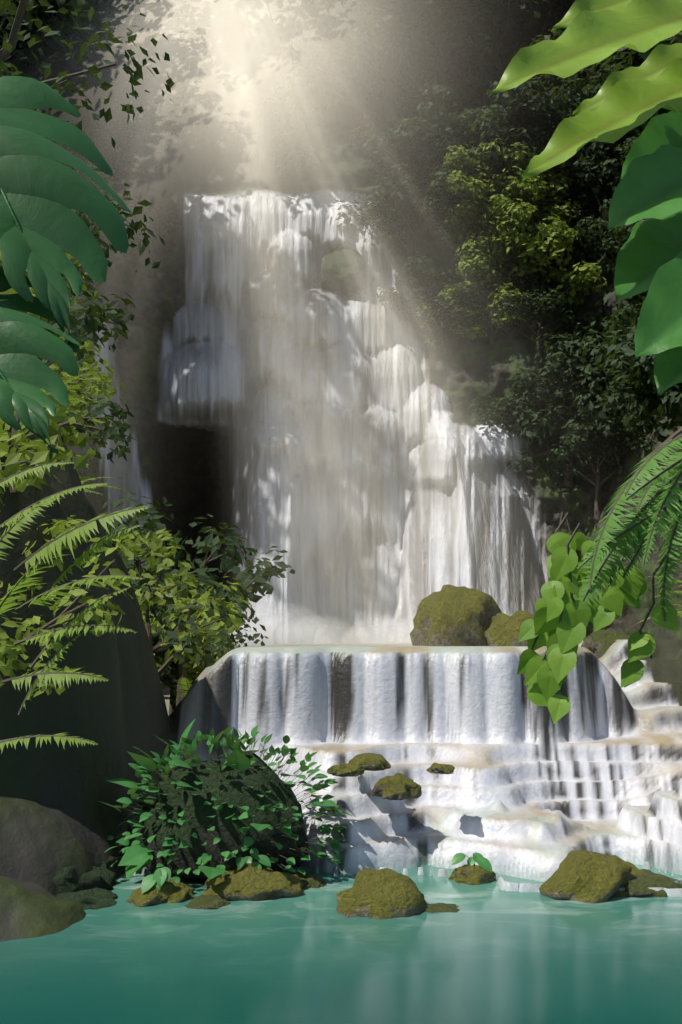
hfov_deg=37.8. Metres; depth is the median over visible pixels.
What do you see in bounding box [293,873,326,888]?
boulder
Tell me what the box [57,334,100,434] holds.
bank shrub
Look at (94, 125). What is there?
tree
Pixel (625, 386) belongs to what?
tree
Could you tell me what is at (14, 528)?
fern
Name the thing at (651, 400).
tree
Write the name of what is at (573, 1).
tree
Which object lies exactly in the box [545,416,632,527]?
tree
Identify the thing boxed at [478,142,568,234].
tree
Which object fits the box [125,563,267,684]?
bank shrub
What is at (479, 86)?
tree
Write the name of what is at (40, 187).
monstera
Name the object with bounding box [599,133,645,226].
tree
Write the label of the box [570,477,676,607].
fern
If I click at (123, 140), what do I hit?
tree
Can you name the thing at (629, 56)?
tree
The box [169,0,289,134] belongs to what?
tree
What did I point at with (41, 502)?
fern
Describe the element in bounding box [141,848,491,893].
shore plants
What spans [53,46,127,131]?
tree
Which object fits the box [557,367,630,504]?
tree
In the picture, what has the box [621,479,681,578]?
fern
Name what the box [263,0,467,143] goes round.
tree
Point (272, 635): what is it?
splash
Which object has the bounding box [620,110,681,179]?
broad leaf
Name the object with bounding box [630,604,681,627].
bank fern
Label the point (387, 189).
tree
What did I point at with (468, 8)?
tree
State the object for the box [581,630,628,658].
boulder
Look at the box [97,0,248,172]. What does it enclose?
tree
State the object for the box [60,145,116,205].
tree
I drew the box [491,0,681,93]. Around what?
nest fern
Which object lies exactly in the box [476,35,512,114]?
tree
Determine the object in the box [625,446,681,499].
fern
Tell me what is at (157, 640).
boulder
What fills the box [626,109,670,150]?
tree
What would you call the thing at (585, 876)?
boulder
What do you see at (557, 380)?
tree
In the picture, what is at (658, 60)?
nest fern
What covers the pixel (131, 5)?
tree
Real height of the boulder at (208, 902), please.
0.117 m
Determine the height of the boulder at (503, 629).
0.731 m
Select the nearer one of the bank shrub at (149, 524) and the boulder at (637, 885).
the boulder at (637, 885)
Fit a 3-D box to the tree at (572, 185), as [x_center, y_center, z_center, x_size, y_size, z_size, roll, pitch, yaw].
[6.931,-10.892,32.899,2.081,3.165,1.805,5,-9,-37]
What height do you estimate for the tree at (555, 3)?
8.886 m
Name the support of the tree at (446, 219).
on the cliff
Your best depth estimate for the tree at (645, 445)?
26.62 m
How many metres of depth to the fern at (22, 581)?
4.62 m
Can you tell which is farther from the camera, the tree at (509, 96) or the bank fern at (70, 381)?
the tree at (509, 96)
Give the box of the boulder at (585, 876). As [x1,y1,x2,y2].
[539,850,648,903]
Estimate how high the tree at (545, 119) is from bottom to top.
4.793 m
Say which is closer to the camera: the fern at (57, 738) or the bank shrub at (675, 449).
the fern at (57, 738)
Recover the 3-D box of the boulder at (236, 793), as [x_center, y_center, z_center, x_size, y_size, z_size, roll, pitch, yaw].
[-1.167,3.159,10.462,1.933,1.327,1.533,3,-8,-23]
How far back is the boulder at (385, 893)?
8.78 m
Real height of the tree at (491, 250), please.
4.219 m
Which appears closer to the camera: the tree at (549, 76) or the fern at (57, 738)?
the fern at (57, 738)
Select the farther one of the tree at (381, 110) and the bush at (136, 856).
the tree at (381, 110)
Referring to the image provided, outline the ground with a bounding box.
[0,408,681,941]
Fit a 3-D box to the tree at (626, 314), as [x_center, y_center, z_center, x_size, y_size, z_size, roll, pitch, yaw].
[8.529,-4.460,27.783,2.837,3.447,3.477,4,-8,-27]
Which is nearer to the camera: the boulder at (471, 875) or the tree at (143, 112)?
the boulder at (471, 875)
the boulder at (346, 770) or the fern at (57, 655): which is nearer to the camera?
the fern at (57, 655)
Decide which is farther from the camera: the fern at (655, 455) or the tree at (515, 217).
the tree at (515, 217)
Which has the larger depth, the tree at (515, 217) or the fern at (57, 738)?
the tree at (515, 217)
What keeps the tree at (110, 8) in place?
on the cliff
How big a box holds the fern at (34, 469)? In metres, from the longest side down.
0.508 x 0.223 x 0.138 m
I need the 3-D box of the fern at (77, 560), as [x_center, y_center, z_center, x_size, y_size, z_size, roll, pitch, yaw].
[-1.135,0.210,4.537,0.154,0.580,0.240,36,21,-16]
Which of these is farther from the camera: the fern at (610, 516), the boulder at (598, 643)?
the boulder at (598, 643)
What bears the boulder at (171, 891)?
in the pool water
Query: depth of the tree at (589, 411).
29.13 m
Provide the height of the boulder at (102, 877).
0.658 m
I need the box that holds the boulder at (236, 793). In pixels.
[131,750,308,878]
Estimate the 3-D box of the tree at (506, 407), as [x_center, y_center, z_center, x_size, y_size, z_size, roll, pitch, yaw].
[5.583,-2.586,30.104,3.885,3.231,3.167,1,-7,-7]
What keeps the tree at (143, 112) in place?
on the cliff
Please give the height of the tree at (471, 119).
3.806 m
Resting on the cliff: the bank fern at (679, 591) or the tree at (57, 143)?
the tree at (57, 143)
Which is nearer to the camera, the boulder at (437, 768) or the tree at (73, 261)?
the boulder at (437, 768)
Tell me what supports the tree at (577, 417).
on the cliff
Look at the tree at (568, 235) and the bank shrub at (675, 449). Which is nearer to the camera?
the bank shrub at (675, 449)
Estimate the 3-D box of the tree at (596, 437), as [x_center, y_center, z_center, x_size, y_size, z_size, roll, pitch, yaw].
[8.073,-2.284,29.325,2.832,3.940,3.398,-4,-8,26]
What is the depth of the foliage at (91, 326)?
10.96 m
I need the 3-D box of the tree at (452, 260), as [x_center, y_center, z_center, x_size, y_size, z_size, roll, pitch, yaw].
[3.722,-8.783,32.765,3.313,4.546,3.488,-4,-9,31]
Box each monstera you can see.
[0,76,130,348]
[0,266,79,458]
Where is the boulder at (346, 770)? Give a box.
[327,763,364,776]
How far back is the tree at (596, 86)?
31.55 m
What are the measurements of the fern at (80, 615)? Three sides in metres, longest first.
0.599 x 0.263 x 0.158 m
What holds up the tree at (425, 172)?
on the cliff
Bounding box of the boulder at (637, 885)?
[623,869,681,896]
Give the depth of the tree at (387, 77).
35.98 m
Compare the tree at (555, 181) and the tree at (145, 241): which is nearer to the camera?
the tree at (145, 241)
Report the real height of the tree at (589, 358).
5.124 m
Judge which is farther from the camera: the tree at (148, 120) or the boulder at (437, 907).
the tree at (148, 120)
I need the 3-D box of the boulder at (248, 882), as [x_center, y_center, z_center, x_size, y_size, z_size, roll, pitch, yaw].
[-0.855,3.575,9.594,0.992,0.352,0.821,0,-7,-1]
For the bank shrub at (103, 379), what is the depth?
13.21 m
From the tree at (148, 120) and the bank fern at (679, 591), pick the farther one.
the tree at (148, 120)
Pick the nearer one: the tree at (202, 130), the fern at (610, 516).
the fern at (610, 516)
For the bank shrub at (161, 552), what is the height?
2.666 m
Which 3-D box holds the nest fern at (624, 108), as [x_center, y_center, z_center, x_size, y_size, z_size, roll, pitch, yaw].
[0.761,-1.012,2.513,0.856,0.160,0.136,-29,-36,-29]
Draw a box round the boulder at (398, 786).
[372,773,421,799]
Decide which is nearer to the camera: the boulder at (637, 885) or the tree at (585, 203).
the boulder at (637, 885)
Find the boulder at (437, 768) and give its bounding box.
[426,763,454,773]
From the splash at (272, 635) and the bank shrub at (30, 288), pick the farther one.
the splash at (272, 635)
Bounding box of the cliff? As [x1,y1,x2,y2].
[65,33,681,679]
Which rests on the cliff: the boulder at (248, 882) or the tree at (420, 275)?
the tree at (420, 275)
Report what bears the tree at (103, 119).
on the cliff
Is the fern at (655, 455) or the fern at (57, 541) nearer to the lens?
the fern at (655, 455)
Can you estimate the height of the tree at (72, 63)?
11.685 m
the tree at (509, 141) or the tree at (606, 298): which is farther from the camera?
the tree at (509, 141)
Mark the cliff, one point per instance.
(297, 393)
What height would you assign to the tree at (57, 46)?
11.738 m
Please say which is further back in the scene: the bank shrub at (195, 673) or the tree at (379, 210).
the tree at (379, 210)
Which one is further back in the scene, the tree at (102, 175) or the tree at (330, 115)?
the tree at (330, 115)
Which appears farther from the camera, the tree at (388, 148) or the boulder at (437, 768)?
the tree at (388, 148)
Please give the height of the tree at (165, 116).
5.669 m
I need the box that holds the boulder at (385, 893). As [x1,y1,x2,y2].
[336,868,426,918]
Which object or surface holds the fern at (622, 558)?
attached to the fern
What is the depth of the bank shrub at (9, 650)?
9.92 m
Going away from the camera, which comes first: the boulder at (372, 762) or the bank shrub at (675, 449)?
the boulder at (372, 762)
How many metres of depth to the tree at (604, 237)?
30.42 m
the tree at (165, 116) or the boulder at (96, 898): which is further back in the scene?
the tree at (165, 116)
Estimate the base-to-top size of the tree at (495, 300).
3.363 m
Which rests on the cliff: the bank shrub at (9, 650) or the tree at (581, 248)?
the tree at (581, 248)
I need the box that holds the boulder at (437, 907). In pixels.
[423,903,459,912]
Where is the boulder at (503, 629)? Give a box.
[484,610,533,645]
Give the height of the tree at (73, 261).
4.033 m
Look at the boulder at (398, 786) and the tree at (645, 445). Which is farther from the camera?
the tree at (645, 445)
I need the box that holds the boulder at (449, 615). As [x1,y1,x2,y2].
[410,584,501,645]
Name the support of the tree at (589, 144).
on the cliff
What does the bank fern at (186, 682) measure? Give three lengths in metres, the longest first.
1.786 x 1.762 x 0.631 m
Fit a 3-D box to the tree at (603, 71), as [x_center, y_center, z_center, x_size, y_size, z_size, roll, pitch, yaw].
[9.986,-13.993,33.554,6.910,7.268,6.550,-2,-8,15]
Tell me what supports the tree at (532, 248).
on the cliff
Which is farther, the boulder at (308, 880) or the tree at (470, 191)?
the tree at (470, 191)
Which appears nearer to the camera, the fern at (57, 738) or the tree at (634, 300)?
the fern at (57, 738)
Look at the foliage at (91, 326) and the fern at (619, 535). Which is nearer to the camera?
the fern at (619, 535)
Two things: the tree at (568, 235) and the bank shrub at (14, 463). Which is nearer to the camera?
the bank shrub at (14, 463)
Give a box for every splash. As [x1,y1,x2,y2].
[235,638,249,648]
[249,631,302,645]
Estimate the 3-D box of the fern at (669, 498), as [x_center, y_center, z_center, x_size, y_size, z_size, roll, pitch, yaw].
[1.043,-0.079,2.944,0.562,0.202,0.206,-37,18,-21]
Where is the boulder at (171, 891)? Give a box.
[126,879,194,906]
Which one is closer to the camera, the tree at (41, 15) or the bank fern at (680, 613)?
the bank fern at (680, 613)
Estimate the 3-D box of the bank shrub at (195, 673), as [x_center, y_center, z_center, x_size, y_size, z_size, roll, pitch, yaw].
[-2.640,2.286,15.139,2.478,2.112,2.056,6,-9,-38]
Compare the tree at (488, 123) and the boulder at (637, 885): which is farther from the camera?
the tree at (488, 123)
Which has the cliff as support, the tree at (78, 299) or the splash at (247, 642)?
the tree at (78, 299)
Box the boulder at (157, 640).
[151,626,192,656]
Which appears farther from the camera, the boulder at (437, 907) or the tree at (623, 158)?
the tree at (623, 158)
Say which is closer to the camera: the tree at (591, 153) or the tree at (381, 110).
the tree at (591, 153)
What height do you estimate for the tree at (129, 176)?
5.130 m
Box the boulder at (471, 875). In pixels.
[448,864,495,884]
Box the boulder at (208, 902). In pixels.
[185,894,229,909]
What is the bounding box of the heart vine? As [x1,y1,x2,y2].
[517,511,678,723]
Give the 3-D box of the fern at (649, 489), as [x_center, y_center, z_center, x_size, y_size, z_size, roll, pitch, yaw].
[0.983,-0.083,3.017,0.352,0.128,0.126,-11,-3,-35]
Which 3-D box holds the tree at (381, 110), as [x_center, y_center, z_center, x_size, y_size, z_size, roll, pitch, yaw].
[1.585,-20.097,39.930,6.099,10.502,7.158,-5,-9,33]
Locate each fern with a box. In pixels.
[0,462,74,489]
[0,483,107,527]
[0,499,55,559]
[0,537,83,613]
[0,666,108,691]
[0,732,97,754]
[13,624,136,646]
[14,506,148,572]
[15,575,144,610]
[18,631,83,715]
[30,587,129,667]
[34,371,98,409]
[38,384,98,408]
[45,524,140,591]
[81,477,134,494]
[156,663,191,702]
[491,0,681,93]
[522,57,681,179]
[551,0,630,31]
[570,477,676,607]
[572,43,681,115]
[577,495,681,569]
[588,427,681,589]
[616,506,656,576]
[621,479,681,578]
[624,434,681,496]
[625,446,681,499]
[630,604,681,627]
[637,468,675,512]
[642,461,681,565]
[648,576,681,596]
[654,513,681,620]
[654,514,681,601]
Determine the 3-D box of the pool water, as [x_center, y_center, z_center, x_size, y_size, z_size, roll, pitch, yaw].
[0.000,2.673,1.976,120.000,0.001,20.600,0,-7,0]
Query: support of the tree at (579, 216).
on the cliff
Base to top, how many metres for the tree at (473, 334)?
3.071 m
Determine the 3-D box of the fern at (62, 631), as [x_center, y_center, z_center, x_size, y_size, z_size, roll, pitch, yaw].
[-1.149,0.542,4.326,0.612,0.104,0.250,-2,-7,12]
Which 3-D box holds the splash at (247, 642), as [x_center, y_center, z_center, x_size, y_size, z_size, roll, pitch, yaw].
[-2.595,3.323,25.000,2.091,1.344,1.494,0,-7,0]
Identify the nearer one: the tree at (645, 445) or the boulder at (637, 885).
the boulder at (637, 885)
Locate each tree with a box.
[0,0,67,75]
[0,0,105,139]
[0,0,111,114]
[0,0,174,148]
[0,5,135,110]
[0,28,171,312]
[1,63,67,150]
[23,23,140,153]
[44,109,122,178]
[48,108,107,150]
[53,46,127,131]
[56,0,193,119]
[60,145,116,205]
[61,146,177,256]
[66,258,95,284]
[69,290,95,312]
[74,6,198,189]
[86,17,174,123]
[93,0,183,123]
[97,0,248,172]
[128,11,207,133]
[143,0,362,189]
[159,0,278,137]
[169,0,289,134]
[206,0,404,176]
[261,8,338,123]
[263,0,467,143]
[318,0,486,159]
[330,0,525,125]
[335,162,479,283]
[348,82,514,232]
[356,0,549,126]
[370,117,478,271]
[376,254,487,362]
[379,0,448,120]
[391,139,461,193]
[411,165,487,293]
[415,281,496,348]
[432,109,497,183]
[433,138,537,238]
[435,185,524,250]
[436,98,562,203]
[437,131,514,184]
[437,206,529,332]
[438,256,529,344]
[443,0,557,92]
[448,76,586,205]
[458,174,553,293]
[465,370,582,470]
[468,73,581,174]
[472,0,571,117]
[472,0,582,100]
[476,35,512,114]
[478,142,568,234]
[487,194,606,310]
[490,289,581,360]
[501,158,596,230]
[501,331,621,512]
[507,0,616,83]
[507,219,597,288]
[513,29,602,194]
[519,350,628,480]
[526,134,580,198]
[530,205,585,286]
[533,185,599,226]
[545,57,666,134]
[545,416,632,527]
[550,64,665,185]
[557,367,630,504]
[559,134,631,257]
[561,310,631,458]
[568,405,588,467]
[571,142,597,190]
[573,109,661,166]
[574,215,638,260]
[577,147,621,209]
[577,392,632,471]
[582,327,681,447]
[599,30,681,72]
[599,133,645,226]
[603,286,629,333]
[605,388,657,472]
[607,297,639,342]
[607,299,681,430]
[625,290,648,331]
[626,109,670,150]
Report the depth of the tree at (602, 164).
31.46 m
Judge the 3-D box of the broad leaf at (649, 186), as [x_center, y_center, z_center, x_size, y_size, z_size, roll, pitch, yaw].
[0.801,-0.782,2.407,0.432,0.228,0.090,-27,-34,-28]
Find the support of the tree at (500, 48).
on the cliff
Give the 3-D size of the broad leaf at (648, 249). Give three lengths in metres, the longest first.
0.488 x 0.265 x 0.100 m
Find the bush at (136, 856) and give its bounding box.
[98,720,354,882]
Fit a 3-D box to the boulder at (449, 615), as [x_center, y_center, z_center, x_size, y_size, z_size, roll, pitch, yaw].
[1.803,1.787,15.581,1.574,1.304,1.608,3,-8,-23]
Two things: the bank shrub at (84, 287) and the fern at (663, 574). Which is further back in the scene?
the bank shrub at (84, 287)
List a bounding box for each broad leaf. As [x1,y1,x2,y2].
[608,145,681,228]
[614,211,681,301]
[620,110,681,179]
[634,250,681,357]
[654,346,681,394]
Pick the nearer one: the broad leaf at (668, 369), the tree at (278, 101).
the broad leaf at (668, 369)
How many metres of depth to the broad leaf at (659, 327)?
2.28 m
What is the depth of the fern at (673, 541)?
3.28 m
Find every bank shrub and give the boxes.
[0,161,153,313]
[0,239,60,317]
[0,250,97,365]
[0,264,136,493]
[0,288,104,511]
[0,515,150,696]
[32,256,87,310]
[34,326,105,393]
[43,354,125,416]
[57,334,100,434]
[60,360,95,444]
[73,455,92,484]
[102,492,242,669]
[105,514,294,705]
[115,528,251,674]
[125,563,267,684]
[142,594,240,714]
[646,393,681,525]
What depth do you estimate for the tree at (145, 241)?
17.95 m
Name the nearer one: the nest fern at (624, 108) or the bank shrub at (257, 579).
the nest fern at (624, 108)
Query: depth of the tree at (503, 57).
39.55 m
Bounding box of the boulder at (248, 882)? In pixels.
[202,863,302,900]
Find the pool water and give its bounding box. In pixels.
[0,864,681,1023]
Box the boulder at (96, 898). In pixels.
[56,887,117,909]
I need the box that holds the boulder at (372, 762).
[349,753,390,770]
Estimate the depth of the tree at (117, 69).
33.08 m
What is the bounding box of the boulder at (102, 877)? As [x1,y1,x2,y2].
[53,838,120,894]
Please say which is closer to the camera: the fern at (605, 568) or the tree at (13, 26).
the fern at (605, 568)
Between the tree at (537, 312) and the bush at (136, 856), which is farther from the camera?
the tree at (537, 312)
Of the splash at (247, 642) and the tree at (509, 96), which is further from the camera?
the tree at (509, 96)
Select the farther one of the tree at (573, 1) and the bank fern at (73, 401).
the tree at (573, 1)
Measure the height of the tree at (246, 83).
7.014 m
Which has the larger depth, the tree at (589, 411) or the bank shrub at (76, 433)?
the tree at (589, 411)
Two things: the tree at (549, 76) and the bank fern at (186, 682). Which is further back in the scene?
the tree at (549, 76)

